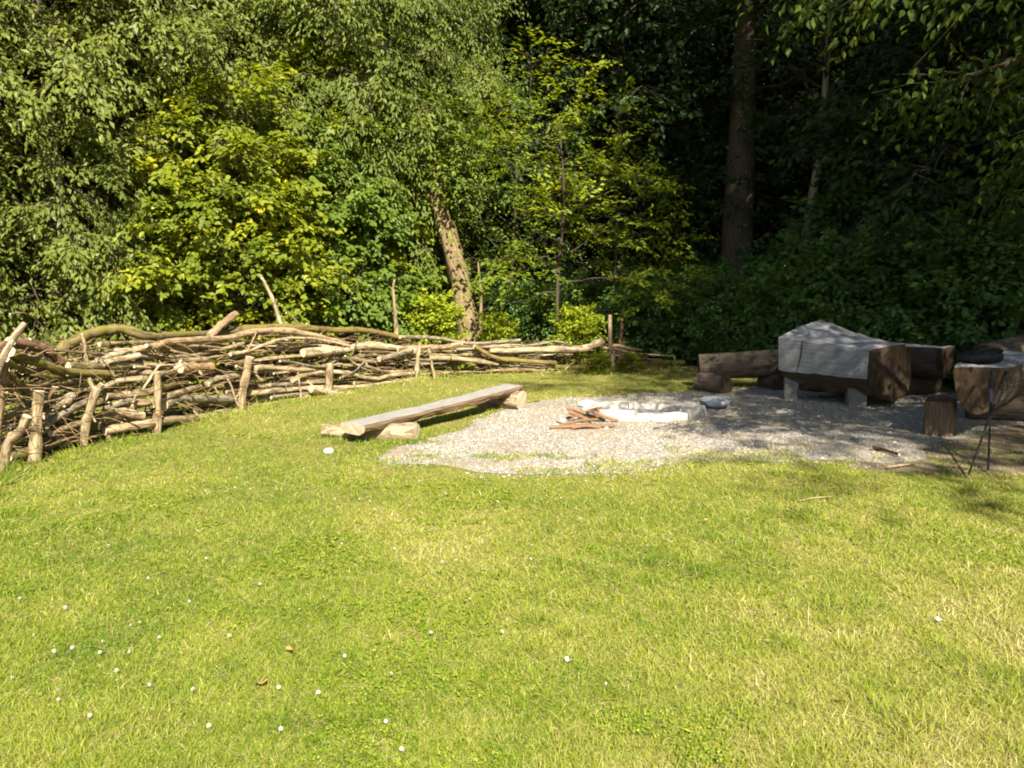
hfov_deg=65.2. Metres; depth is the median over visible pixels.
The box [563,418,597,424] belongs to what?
firewood stick
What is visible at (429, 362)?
stick
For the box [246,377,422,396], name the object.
branch
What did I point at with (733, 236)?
tree
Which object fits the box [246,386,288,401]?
stick
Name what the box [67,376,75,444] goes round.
stake
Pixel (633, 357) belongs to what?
shrub
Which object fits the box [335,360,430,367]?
stick
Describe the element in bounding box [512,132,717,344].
tree
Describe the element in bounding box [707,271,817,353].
shrub
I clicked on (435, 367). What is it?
stick
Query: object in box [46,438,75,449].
stick
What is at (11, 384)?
stick
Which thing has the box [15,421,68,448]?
stick
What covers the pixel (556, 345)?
stick
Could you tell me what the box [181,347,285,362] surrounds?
stick
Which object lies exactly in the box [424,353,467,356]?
stick
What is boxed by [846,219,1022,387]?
shrub
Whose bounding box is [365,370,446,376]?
stick
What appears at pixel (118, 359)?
branch
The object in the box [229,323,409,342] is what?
branch
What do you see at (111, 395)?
branch
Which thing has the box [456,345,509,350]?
stick
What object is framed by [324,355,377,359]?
stick
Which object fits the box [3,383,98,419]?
stick
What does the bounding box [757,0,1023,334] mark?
tree
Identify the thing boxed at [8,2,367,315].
tree
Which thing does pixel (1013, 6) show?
tree
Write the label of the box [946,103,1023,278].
tree
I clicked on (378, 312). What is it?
tree
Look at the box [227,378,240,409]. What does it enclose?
branch
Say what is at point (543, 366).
stick
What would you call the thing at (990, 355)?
bag
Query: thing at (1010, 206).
shrub
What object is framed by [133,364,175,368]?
stick
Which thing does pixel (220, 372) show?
stick
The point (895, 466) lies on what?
stick
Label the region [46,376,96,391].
stick
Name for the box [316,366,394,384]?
stick
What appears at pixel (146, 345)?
stick
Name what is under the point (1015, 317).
shrub
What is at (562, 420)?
pebble
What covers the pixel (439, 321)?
shrub
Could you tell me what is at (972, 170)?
tree
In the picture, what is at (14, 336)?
branch
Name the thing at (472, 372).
stick
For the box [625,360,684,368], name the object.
branch
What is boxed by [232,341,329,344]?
stick
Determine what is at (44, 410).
stick
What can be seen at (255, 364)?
stick
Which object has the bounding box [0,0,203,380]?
tree
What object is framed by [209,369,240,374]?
stick
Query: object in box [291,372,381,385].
stick
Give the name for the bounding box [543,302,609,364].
shrub
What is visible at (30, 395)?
branch
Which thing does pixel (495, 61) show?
tree
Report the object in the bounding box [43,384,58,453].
stake
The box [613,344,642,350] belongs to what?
branch
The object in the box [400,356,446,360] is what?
stick
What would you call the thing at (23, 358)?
branch
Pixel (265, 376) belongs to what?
stick
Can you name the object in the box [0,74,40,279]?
tree
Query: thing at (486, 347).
stick
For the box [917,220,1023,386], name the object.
shrub
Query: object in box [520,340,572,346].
branch
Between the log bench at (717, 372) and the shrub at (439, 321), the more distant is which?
the shrub at (439, 321)
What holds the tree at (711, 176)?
on the ground at (608, 383)
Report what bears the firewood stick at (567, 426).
on the gravel patch at (810, 427)
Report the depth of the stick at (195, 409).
10.36 m
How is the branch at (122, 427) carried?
on the ground at (608, 383)
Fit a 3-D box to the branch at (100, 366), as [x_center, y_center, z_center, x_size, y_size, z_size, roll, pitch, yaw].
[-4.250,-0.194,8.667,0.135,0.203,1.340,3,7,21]
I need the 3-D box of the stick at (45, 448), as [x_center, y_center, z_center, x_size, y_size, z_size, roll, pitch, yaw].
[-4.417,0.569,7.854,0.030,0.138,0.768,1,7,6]
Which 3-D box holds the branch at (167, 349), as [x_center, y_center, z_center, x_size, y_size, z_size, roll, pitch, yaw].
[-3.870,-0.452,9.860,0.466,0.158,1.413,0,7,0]
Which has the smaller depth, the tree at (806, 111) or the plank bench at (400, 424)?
the plank bench at (400, 424)
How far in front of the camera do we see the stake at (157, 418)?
8.89 m
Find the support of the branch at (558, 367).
on the ground at (608, 383)
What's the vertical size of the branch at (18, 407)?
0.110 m
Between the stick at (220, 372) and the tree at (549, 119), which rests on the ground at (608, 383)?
the tree at (549, 119)
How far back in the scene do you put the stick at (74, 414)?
8.42 m
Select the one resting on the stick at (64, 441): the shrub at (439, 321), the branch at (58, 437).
the branch at (58, 437)
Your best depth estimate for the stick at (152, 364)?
8.79 m
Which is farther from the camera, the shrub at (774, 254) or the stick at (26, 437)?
the shrub at (774, 254)
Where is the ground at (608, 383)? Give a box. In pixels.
[0,295,1023,767]
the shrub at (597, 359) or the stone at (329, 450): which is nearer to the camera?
the stone at (329, 450)
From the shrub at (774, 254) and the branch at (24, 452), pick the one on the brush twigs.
the branch at (24, 452)
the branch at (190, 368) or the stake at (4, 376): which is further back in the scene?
the branch at (190, 368)
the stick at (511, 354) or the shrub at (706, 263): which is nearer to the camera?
the stick at (511, 354)
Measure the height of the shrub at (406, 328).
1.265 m
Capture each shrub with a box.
[382,312,429,369]
[396,289,475,370]
[472,272,550,355]
[474,310,520,366]
[494,268,585,356]
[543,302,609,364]
[548,266,640,351]
[579,352,616,374]
[581,262,696,361]
[613,352,650,373]
[615,266,721,359]
[625,247,734,350]
[639,263,754,365]
[682,257,796,360]
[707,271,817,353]
[724,229,903,351]
[725,219,838,331]
[744,166,979,319]
[749,228,918,350]
[777,206,1007,345]
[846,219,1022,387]
[860,160,1023,322]
[862,200,1023,385]
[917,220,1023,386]
[941,209,1023,379]
[943,132,1023,337]
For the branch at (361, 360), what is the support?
on the branch at (376, 369)
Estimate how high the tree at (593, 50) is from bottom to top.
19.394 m
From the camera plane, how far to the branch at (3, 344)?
7.20 m
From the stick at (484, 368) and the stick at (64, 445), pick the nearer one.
the stick at (64, 445)
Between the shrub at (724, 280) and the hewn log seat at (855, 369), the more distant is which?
the shrub at (724, 280)
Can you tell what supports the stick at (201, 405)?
in the brush twigs
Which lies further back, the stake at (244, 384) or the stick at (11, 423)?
the stake at (244, 384)
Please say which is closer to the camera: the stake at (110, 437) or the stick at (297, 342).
the stake at (110, 437)
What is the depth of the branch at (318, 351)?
12.72 m
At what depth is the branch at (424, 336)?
14.95 m
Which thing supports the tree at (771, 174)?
on the ground at (608, 383)
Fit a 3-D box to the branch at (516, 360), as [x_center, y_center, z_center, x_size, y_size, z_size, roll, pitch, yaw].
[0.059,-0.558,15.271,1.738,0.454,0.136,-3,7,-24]
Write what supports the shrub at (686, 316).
on the ground at (608, 383)
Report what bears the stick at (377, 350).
in the brush twigs
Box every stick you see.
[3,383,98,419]
[5,376,75,401]
[5,383,49,391]
[6,382,32,387]
[6,402,68,418]
[7,385,48,392]
[7,419,30,428]
[10,431,79,462]
[14,427,54,443]
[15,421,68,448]
[20,386,89,406]
[21,351,113,374]
[24,422,48,432]
[26,400,113,428]
[42,377,85,390]
[43,433,79,450]
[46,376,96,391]
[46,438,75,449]
[47,414,122,436]
[53,413,83,424]
[54,403,106,425]
[55,349,124,355]
[58,381,146,390]
[59,435,98,447]
[89,412,178,433]
[97,340,154,346]
[112,363,156,370]
[114,348,199,352]
[114,355,211,373]
[115,368,173,376]
[118,371,227,383]
[121,373,195,389]
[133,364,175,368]
[136,408,227,420]
[144,343,220,348]
[146,403,236,416]
[162,382,234,392]
[164,381,268,392]
[166,403,217,416]
[173,368,254,381]
[181,340,259,344]
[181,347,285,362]
[185,365,276,377]
[191,396,246,408]
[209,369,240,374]
[223,362,291,370]
[224,357,272,364]
[228,375,274,384]
[231,375,288,379]
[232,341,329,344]
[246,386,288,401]
[247,344,327,346]
[248,343,303,348]
[250,361,334,375]
[257,334,300,337]
[259,355,301,360]
[261,360,335,364]
[265,351,284,354]
[270,387,346,399]
[273,342,349,344]
[273,371,288,374]
[275,341,327,344]
[275,349,300,351]
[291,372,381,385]
[293,377,398,392]
[303,338,367,341]
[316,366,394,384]
[323,354,368,357]
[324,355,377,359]
[333,366,412,370]
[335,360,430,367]
[358,379,396,382]
[360,350,438,354]
[363,345,424,350]
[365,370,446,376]
[397,347,427,352]
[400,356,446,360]
[403,360,492,365]
[405,361,456,362]
[420,363,504,368]
[420,371,471,374]
[422,363,461,369]
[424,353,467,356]
[434,361,497,365]
[444,352,530,353]
[444,371,499,375]
[450,366,527,370]
[455,345,519,347]
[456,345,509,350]
[472,352,547,356]
[494,354,564,355]
[509,364,579,366]
[520,363,544,365]
[534,345,580,346]
[536,353,586,356]
[550,424,615,428]
[555,416,575,422]
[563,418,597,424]
[568,410,592,422]
[572,408,605,421]
[572,425,599,428]
[587,408,618,421]
[603,347,674,356]
[800,496,831,500]
[872,446,899,455]
[887,462,916,468]
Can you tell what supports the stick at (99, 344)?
in the brush twigs
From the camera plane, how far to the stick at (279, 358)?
11.57 m
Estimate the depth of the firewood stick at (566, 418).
9.66 m
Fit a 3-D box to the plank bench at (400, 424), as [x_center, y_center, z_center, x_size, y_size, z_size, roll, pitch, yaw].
[-0.799,0.347,9.692,1.051,0.360,3.246,5,8,35]
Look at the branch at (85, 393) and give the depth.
8.31 m
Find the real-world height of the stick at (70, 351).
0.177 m
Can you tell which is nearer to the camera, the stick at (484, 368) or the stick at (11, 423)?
the stick at (11, 423)
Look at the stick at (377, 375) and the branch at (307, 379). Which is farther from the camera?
the stick at (377, 375)
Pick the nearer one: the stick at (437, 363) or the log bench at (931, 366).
the log bench at (931, 366)
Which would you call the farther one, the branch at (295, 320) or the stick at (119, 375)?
the branch at (295, 320)
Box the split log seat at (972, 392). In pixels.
[923,351,1023,436]
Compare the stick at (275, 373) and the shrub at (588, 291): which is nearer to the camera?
the stick at (275, 373)
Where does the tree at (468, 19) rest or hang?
on the ground at (608, 383)
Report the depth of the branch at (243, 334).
10.79 m
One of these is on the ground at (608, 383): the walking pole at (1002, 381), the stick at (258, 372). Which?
the walking pole at (1002, 381)
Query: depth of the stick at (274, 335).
11.77 m
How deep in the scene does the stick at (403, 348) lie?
14.02 m
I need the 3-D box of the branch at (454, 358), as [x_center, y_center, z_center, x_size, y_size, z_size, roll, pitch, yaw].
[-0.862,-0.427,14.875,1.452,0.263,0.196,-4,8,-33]
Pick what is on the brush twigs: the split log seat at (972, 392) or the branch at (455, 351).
the branch at (455, 351)
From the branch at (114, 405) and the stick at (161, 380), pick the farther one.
the stick at (161, 380)
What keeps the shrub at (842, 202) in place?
on the ground at (608, 383)
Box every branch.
[0,322,26,375]
[0,340,16,352]
[5,327,67,371]
[6,357,66,380]
[8,347,114,377]
[9,312,61,339]
[9,369,30,393]
[10,437,52,460]
[14,392,32,403]
[14,403,22,413]
[28,338,58,352]
[42,392,75,419]
[43,324,247,362]
[43,397,88,426]
[53,418,81,440]
[65,360,168,369]
[73,390,102,401]
[80,334,88,362]
[95,417,135,430]
[98,349,178,370]
[101,353,140,366]
[102,385,153,400]
[102,395,145,419]
[102,395,307,435]
[102,398,139,412]
[103,376,147,386]
[120,383,223,407]
[127,361,194,376]
[133,327,348,352]
[142,365,159,388]
[155,342,221,356]
[161,382,239,392]
[161,394,237,409]
[163,342,244,358]
[174,354,214,374]
[178,356,240,361]
[204,372,241,385]
[207,311,238,335]
[218,330,270,353]
[223,382,269,393]
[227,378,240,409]
[228,333,350,355]
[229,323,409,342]
[235,349,300,360]
[235,365,262,381]
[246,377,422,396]
[254,364,325,372]
[254,392,310,403]
[261,277,282,334]
[269,371,316,375]
[269,381,324,386]
[279,360,342,367]
[280,373,324,385]
[285,312,298,323]
[290,370,414,382]
[297,372,301,397]
[299,343,350,352]
[300,341,416,357]
[308,385,342,394]
[330,342,382,364]
[339,359,366,378]
[339,363,412,372]
[344,355,371,372]
[353,379,385,384]
[377,348,413,361]
[392,280,398,334]
[399,332,520,344]
[412,342,462,350]
[429,355,498,365]
[439,343,500,353]
[473,344,556,364]
[489,337,604,353]
[499,367,556,371]
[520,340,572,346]
[547,364,608,369]
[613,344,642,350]
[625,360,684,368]
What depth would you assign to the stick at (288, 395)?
11.78 m
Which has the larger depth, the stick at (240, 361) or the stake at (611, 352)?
the stake at (611, 352)
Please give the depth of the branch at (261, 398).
11.40 m
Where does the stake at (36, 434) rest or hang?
on the ground at (608, 383)
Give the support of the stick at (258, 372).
in the brush twigs
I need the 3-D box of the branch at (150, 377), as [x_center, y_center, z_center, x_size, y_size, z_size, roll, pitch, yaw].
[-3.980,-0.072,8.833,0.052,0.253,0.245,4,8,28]
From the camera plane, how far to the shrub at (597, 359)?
15.27 m
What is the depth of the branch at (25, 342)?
7.66 m
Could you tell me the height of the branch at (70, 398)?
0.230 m
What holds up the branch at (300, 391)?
on the ground at (608, 383)
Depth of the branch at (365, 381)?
13.24 m
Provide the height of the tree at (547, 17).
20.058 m
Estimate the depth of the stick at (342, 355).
12.69 m
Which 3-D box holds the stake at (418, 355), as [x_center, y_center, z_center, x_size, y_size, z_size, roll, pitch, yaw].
[-1.611,-0.375,14.215,0.310,0.714,0.121,5,8,36]
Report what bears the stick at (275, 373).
in the brush twigs
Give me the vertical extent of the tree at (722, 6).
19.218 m
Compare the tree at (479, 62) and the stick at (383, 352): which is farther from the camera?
the tree at (479, 62)
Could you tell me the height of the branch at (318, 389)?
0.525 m
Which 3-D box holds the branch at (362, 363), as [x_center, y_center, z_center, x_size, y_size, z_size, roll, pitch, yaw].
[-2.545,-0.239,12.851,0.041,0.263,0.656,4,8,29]
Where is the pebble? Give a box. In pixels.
[559,418,565,423]
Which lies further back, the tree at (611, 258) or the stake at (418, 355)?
the tree at (611, 258)
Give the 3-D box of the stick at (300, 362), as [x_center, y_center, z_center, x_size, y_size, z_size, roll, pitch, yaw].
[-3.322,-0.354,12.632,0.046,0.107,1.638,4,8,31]
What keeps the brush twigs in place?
on the ground at (608, 383)
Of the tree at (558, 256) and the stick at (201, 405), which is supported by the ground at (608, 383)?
the tree at (558, 256)
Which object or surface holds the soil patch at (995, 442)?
on the ground at (608, 383)
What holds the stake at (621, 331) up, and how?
on the ground at (608, 383)
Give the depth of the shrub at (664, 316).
17.97 m
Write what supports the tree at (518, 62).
on the ground at (608, 383)
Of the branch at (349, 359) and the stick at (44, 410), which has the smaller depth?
the stick at (44, 410)
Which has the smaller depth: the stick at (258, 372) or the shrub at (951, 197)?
the stick at (258, 372)
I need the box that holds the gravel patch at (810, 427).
[377,386,1023,473]
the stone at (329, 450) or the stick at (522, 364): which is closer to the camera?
the stone at (329, 450)
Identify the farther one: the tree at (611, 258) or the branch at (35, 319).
the tree at (611, 258)
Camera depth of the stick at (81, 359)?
8.67 m
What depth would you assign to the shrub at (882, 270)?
14.58 m
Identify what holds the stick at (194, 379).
in the brush twigs
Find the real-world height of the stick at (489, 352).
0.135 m
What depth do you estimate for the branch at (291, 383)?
11.77 m
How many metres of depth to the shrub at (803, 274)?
15.54 m
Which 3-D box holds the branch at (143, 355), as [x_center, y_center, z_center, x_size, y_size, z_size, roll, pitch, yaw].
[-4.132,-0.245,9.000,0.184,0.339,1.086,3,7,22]
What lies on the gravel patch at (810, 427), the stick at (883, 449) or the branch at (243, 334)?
the stick at (883, 449)
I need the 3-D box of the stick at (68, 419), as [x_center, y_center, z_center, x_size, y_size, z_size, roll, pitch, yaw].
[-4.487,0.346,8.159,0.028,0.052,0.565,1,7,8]
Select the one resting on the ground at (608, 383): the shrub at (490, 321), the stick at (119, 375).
the shrub at (490, 321)
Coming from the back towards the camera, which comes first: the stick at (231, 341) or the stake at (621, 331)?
the stake at (621, 331)
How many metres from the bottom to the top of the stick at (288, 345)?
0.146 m
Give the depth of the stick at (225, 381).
10.98 m
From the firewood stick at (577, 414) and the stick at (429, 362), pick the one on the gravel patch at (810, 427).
the firewood stick at (577, 414)
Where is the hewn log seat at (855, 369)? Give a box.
[778,320,910,406]
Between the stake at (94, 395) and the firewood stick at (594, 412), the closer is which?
the stake at (94, 395)
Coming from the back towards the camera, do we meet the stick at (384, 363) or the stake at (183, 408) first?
the stick at (384, 363)
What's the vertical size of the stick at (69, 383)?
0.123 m
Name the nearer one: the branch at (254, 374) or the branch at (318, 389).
the branch at (254, 374)
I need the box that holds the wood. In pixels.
[13,9,813,309]
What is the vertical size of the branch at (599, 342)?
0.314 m
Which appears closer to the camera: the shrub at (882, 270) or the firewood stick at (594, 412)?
the firewood stick at (594, 412)
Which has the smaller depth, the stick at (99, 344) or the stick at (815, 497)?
the stick at (815, 497)
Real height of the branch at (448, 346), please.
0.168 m
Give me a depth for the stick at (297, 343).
11.97 m
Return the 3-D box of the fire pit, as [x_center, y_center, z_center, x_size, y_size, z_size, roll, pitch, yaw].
[1.678,0.350,10.256,1.610,0.166,1.005,0,7,0]
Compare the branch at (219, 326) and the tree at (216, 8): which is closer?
the branch at (219, 326)
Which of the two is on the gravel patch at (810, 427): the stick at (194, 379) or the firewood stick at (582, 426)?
the firewood stick at (582, 426)
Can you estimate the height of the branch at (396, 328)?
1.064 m
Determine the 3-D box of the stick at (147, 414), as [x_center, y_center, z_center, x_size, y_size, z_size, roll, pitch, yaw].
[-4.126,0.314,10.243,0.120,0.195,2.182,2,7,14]
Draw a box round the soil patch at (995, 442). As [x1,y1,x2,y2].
[844,423,1023,475]
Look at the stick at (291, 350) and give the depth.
11.95 m
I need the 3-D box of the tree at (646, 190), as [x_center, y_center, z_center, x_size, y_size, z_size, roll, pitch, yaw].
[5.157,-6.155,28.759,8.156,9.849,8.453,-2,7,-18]
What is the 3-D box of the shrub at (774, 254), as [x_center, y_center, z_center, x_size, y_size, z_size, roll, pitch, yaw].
[6.821,-2.001,18.844,3.957,3.631,3.868,1,7,10]
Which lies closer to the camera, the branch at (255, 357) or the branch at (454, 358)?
the branch at (255, 357)
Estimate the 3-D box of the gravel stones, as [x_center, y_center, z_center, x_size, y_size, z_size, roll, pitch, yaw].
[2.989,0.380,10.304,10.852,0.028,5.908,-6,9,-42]
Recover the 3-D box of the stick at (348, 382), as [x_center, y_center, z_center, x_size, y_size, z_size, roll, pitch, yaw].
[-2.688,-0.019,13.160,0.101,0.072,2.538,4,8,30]
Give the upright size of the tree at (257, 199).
6.253 m
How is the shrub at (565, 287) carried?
on the ground at (608, 383)
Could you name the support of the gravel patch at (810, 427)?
on the ground at (608, 383)
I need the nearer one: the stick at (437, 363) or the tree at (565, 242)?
the stick at (437, 363)
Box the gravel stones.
[359,384,1023,483]
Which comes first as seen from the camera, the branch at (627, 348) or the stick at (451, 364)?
the stick at (451, 364)
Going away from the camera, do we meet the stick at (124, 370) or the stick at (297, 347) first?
the stick at (124, 370)
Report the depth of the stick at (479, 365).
15.60 m
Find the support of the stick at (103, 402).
in the brush twigs
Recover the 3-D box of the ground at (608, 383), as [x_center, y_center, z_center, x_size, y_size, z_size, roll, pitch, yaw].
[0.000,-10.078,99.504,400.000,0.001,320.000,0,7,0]
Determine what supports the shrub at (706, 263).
on the ground at (608, 383)
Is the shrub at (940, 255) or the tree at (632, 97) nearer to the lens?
the shrub at (940, 255)
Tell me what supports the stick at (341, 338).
in the brush twigs
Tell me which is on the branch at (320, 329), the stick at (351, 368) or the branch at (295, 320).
the branch at (295, 320)
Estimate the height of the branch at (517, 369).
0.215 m
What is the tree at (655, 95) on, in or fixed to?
on the ground at (608, 383)
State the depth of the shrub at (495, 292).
19.46 m
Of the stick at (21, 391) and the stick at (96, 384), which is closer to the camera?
the stick at (21, 391)
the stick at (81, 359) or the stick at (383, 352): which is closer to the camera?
the stick at (81, 359)
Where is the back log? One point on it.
(1014, 343)
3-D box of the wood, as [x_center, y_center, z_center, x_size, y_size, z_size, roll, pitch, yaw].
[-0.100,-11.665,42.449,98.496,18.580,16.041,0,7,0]
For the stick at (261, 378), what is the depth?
11.32 m
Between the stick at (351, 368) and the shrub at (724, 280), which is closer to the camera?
the stick at (351, 368)
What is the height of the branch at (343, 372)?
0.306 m
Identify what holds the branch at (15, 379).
on the brush twigs
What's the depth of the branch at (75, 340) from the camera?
8.91 m
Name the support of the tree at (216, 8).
on the ground at (608, 383)
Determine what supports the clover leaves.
on the ground at (608, 383)
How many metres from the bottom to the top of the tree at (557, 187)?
7.686 m
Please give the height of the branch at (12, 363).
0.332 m
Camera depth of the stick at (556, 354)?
15.91 m
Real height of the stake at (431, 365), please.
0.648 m
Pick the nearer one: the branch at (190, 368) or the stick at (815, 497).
the stick at (815, 497)
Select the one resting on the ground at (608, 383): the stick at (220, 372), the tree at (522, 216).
the tree at (522, 216)
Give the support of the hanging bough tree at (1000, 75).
on the ground at (608, 383)
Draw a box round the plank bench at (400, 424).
[321,384,526,441]
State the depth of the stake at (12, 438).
6.92 m
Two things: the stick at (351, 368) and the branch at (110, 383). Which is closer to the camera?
the branch at (110, 383)
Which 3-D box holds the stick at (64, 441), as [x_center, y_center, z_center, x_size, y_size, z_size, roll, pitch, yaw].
[-4.514,0.611,7.681,0.092,0.150,1.298,1,7,6]
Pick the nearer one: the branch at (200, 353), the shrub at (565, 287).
the branch at (200, 353)
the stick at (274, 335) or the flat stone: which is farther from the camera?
the stick at (274, 335)
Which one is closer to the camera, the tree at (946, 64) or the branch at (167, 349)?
the branch at (167, 349)
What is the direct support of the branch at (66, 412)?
on the stick at (44, 424)
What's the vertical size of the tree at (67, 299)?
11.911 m
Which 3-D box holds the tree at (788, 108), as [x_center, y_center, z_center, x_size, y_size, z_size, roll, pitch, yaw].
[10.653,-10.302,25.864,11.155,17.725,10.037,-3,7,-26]
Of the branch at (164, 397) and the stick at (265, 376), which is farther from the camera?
the stick at (265, 376)
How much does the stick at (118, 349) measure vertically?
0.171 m
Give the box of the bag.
[957,347,1003,363]
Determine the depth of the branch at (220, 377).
10.39 m
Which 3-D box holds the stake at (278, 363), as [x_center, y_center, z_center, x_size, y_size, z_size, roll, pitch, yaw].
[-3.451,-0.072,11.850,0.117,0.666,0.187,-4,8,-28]
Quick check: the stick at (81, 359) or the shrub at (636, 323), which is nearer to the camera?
the stick at (81, 359)
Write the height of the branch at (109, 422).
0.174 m
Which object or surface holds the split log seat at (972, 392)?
on the gravel patch at (810, 427)
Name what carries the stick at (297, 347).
in the brush twigs
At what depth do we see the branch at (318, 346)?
12.35 m
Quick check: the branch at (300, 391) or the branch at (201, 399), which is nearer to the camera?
the branch at (201, 399)
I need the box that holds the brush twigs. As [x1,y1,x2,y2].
[0,328,657,475]
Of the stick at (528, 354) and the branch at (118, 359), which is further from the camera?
the stick at (528, 354)
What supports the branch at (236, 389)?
on the stick at (249, 398)
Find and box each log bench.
[693,350,783,393]
[893,342,954,394]
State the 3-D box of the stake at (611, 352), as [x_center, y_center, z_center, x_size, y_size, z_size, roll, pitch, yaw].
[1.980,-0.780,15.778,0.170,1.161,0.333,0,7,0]
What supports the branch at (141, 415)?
on the branch at (109, 422)
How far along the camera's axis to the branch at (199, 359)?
10.03 m
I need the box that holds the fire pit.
[581,401,705,420]
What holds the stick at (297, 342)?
in the brush twigs
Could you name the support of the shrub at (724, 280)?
on the ground at (608, 383)
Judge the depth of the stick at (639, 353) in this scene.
16.70 m
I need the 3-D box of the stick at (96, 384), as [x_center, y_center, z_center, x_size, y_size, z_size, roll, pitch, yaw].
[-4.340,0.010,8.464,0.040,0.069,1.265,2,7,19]
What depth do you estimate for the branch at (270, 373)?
11.77 m
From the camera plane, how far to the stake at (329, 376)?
12.29 m
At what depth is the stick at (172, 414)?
9.74 m
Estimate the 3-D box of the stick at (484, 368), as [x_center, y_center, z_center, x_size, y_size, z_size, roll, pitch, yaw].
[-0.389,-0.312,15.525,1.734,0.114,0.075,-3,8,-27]
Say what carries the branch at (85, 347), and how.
on the stick
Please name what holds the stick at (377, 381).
in the brush twigs
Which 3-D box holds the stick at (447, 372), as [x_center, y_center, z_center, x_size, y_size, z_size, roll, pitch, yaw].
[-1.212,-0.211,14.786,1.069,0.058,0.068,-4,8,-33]
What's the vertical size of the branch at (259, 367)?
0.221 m
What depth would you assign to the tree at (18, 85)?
12.50 m
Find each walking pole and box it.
[967,371,1007,478]
[987,370,994,472]
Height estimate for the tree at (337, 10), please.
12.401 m
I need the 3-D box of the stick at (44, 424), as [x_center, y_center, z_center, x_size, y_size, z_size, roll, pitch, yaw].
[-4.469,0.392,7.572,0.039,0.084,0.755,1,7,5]
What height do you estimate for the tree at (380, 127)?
7.569 m
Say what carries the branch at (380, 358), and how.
on the brush twigs
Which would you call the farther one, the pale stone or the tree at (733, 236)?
the tree at (733, 236)
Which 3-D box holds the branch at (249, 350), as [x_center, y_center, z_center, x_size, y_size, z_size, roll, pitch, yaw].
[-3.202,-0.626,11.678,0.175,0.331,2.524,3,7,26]
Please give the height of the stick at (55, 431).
0.110 m
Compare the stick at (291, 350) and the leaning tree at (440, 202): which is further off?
the leaning tree at (440, 202)
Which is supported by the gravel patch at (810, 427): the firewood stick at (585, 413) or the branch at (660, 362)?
the firewood stick at (585, 413)
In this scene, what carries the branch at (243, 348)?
on the branch at (243, 334)
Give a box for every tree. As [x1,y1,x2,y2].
[0,0,87,354]
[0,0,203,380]
[0,0,269,393]
[0,0,406,340]
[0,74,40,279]
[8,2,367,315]
[32,0,367,374]
[79,59,376,382]
[169,28,448,366]
[183,0,501,337]
[207,0,508,271]
[220,117,447,380]
[290,0,535,302]
[345,58,510,363]
[348,0,629,334]
[349,6,554,298]
[357,25,684,337]
[372,17,574,344]
[373,0,601,270]
[374,0,706,333]
[407,55,716,361]
[442,58,664,338]
[468,0,849,335]
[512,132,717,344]
[516,0,777,266]
[524,0,840,286]
[538,88,721,334]
[575,81,725,291]
[582,0,896,328]
[612,0,1009,272]
[629,73,808,313]
[631,27,890,300]
[677,0,968,283]
[706,0,931,330]
[736,0,1023,244]
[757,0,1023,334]
[763,0,1023,258]
[773,0,1023,227]
[914,0,1023,288]
[936,26,1023,195]
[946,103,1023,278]
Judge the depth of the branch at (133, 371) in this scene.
8.96 m
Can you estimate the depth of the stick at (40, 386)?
8.12 m
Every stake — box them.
[0,362,9,451]
[0,414,31,473]
[27,390,45,461]
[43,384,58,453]
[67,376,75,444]
[80,377,103,448]
[103,421,111,441]
[152,372,161,433]
[180,373,185,414]
[234,356,254,409]
[275,360,281,398]
[324,363,333,389]
[414,343,425,379]
[426,346,435,378]
[608,315,614,370]
[617,310,626,365]
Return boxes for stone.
[323,447,333,453]
[577,400,596,409]
[699,396,730,407]
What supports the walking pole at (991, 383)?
on the soil patch at (995, 442)
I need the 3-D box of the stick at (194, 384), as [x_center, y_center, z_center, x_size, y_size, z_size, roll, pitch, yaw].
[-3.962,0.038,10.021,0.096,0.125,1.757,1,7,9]
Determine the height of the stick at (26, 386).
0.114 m
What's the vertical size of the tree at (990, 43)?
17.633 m
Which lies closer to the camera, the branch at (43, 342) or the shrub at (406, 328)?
the branch at (43, 342)
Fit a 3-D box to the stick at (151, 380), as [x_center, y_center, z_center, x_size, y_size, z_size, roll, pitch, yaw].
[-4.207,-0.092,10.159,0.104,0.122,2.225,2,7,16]
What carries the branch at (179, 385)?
on the branch at (236, 389)
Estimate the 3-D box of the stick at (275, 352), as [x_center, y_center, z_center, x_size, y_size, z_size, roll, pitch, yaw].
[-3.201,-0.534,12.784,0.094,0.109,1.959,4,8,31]
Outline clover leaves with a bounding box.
[0,429,1023,767]
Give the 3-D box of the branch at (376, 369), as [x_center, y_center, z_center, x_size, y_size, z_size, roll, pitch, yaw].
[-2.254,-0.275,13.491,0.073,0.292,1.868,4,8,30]
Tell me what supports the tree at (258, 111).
on the ground at (608, 383)
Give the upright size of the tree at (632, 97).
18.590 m
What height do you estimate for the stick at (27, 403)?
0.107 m
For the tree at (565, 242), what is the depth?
23.46 m
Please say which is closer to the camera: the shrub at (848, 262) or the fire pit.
the fire pit
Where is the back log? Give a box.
[973,333,1023,351]
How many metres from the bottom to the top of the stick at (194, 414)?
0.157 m
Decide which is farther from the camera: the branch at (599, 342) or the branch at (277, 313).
the branch at (599, 342)
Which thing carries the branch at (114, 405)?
on the branch at (141, 415)

